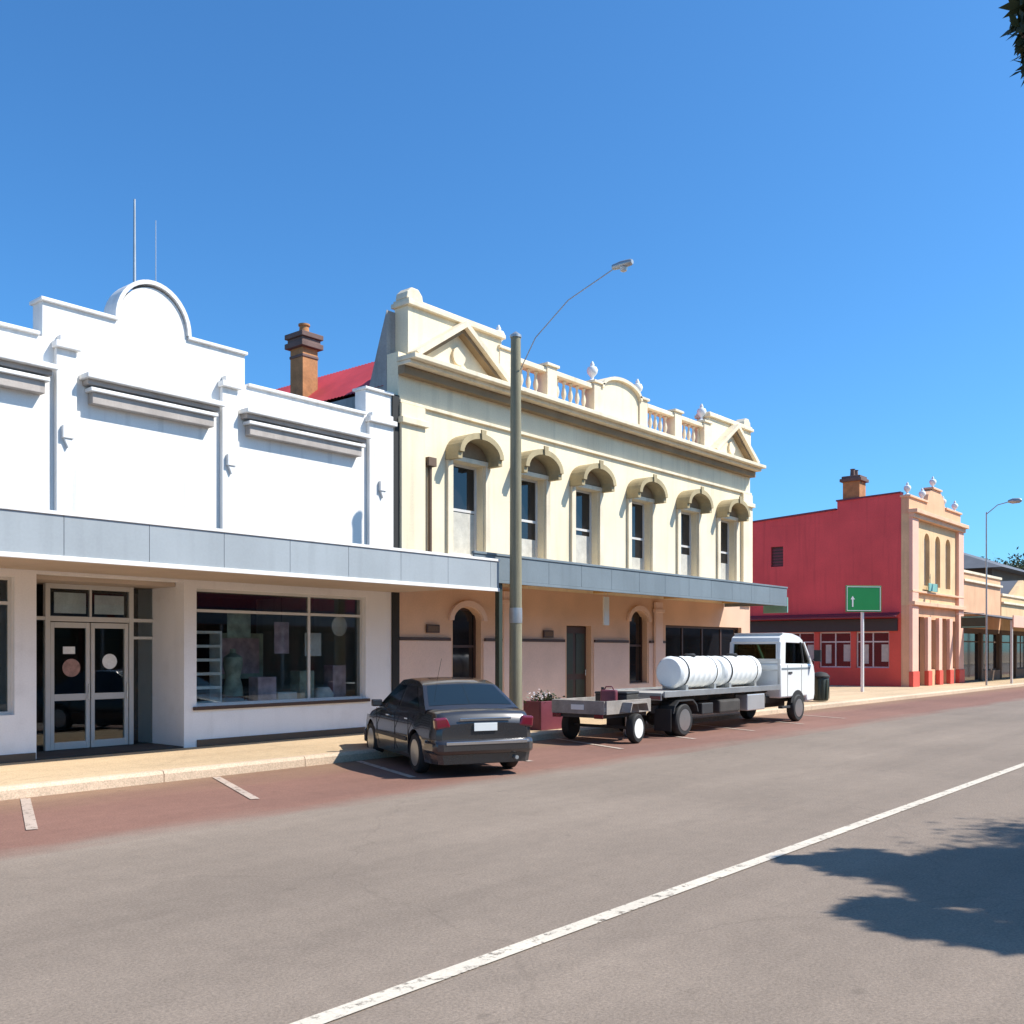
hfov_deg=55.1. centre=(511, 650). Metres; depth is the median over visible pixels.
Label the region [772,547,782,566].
vent window
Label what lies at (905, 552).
corner building
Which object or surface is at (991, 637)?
window
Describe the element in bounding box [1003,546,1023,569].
background tree
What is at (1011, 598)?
shop building
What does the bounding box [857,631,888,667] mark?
window
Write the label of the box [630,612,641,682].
window
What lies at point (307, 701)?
window
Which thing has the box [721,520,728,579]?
window
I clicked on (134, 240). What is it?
flag mast
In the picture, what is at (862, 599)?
road sign
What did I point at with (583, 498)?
window
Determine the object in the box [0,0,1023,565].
sky
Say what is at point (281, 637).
hanging card
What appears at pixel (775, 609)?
awning end sign
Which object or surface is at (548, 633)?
wall plaque
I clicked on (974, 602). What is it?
shop building
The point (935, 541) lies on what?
window
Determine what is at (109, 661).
door
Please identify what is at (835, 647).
window
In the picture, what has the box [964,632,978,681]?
window
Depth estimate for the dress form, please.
18.14 m
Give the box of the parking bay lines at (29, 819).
[20,713,836,829]
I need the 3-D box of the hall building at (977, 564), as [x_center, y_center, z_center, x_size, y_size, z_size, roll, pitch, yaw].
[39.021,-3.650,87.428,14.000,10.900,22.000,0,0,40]
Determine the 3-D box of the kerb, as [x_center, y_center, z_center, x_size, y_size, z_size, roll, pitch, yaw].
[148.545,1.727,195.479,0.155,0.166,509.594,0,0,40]
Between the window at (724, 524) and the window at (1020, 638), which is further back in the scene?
the window at (1020, 638)
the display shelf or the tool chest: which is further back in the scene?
the tool chest
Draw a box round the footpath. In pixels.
[0,677,1023,785]
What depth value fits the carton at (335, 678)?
19.78 m
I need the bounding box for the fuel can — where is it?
[600,686,617,700]
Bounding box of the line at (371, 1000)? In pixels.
[290,763,1023,1023]
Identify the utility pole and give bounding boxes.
[509,259,633,709]
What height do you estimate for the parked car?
1.680 m
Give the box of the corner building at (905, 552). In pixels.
[750,469,968,686]
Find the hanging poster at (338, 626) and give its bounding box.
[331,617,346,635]
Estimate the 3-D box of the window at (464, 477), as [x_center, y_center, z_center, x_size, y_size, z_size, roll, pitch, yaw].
[-1.175,-3.185,22.240,0.060,2.070,1.040,0,0,40]
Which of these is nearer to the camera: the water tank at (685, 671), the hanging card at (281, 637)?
the hanging card at (281, 637)
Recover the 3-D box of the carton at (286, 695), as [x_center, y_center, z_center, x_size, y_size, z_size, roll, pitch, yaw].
[-4.418,1.065,18.919,0.300,0.550,0.450,0,0,40]
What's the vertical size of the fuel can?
0.471 m
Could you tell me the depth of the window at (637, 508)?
27.86 m
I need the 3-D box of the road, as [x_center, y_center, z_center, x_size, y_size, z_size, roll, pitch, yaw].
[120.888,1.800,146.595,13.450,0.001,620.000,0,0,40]
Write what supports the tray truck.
on the parking lane
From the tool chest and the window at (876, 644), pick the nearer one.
the tool chest
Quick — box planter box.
[523,689,565,730]
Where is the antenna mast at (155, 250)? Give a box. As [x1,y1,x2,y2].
[155,220,155,280]
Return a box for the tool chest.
[595,691,638,700]
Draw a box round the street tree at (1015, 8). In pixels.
[999,0,1023,87]
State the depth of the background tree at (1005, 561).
102.36 m
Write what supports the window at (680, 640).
in the hotel building at (637, 521)
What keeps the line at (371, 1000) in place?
on the road
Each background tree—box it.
[982,553,1022,568]
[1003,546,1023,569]
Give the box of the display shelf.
[197,631,221,702]
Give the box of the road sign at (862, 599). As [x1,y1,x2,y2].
[845,585,880,691]
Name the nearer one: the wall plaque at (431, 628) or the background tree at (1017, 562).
the wall plaque at (431, 628)
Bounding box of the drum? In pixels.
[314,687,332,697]
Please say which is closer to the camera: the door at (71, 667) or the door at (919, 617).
the door at (71, 667)
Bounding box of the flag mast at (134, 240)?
[133,199,135,281]
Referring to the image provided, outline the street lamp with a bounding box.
[985,498,1021,684]
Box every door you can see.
[50,622,89,749]
[90,623,127,746]
[567,626,585,697]
[919,617,919,670]
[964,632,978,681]
[1002,634,1009,678]
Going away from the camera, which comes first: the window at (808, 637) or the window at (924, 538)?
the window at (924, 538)
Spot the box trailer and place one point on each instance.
(571, 711)
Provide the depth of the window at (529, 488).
24.14 m
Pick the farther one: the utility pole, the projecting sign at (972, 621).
the projecting sign at (972, 621)
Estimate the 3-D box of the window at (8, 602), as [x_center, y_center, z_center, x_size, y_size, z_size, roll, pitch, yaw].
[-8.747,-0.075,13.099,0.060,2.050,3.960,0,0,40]
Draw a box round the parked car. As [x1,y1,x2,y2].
[364,658,532,772]
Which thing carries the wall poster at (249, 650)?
attached to the shop building at (170, 486)
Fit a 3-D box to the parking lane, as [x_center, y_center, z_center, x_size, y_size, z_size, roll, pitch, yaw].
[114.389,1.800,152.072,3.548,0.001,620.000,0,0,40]
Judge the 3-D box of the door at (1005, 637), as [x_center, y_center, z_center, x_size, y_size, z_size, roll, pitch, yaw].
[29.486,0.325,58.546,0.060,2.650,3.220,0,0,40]
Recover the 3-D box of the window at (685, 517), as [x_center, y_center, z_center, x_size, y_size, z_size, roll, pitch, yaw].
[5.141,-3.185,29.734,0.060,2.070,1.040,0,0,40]
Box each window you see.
[0,576,11,714]
[193,588,369,710]
[453,463,476,555]
[453,608,475,677]
[521,477,537,557]
[576,489,590,563]
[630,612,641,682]
[632,501,643,569]
[666,625,737,656]
[681,511,690,575]
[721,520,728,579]
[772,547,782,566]
[791,632,813,665]
[820,632,850,667]
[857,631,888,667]
[924,538,924,584]
[935,541,935,583]
[983,633,996,670]
[1017,635,1023,668]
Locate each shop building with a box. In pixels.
[0,280,499,763]
[964,570,1023,682]
[1000,580,1023,678]
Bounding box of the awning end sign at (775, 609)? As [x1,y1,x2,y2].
[763,597,787,612]
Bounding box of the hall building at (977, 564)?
[964,553,1023,580]
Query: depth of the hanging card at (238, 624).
18.03 m
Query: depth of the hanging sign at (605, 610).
24.83 m
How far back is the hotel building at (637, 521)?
24.24 m
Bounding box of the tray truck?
[606,633,820,735]
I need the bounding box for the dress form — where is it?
[222,649,243,701]
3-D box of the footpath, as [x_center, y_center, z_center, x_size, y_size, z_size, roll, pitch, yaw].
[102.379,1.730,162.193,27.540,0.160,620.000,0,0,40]
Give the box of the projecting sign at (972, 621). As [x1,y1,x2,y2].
[961,613,984,627]
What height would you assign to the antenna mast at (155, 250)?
4.400 m
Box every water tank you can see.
[656,654,721,689]
[712,653,761,687]
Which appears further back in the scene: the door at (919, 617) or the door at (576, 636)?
the door at (919, 617)
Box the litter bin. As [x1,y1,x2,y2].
[813,672,829,700]
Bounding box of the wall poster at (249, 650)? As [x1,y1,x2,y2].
[222,633,262,678]
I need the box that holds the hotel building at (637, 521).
[275,287,787,709]
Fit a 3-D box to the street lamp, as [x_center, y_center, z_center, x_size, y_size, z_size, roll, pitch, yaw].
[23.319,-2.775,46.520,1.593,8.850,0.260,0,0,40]
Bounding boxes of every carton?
[249,676,275,700]
[276,691,296,699]
[290,670,313,698]
[324,665,345,696]
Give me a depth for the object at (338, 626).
19.89 m
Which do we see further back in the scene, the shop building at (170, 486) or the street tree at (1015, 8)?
the shop building at (170, 486)
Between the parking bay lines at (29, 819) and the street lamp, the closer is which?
the parking bay lines at (29, 819)
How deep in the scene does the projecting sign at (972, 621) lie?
49.23 m
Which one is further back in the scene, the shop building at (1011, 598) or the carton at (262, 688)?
the shop building at (1011, 598)
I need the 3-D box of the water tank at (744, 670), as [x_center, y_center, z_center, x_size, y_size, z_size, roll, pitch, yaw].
[5.320,0.464,23.724,0.732,0.805,1.900,0,0,40]
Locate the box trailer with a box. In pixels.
[552,697,650,742]
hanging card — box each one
[227,610,250,636]
[274,622,288,652]
[305,633,320,655]
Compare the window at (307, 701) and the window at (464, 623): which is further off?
the window at (464, 623)
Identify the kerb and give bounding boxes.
[0,683,1023,800]
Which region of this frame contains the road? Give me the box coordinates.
[0,700,1023,1023]
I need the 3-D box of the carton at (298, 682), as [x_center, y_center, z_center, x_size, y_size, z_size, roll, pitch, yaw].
[-4.122,0.865,19.271,0.300,0.950,0.360,0,0,40]
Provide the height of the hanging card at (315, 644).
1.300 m
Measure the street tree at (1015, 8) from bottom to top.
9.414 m
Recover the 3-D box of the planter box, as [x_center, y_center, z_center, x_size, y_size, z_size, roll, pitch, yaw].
[0.692,1.226,20.714,0.588,0.848,1.057,0,0,40]
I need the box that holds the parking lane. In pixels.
[0,686,1023,860]
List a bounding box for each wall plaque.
[426,624,439,632]
[543,630,553,637]
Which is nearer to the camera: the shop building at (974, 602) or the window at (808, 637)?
the window at (808, 637)
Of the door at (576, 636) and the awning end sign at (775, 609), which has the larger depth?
the awning end sign at (775, 609)
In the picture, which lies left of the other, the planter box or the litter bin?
the planter box
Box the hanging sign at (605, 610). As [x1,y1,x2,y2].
[603,597,608,624]

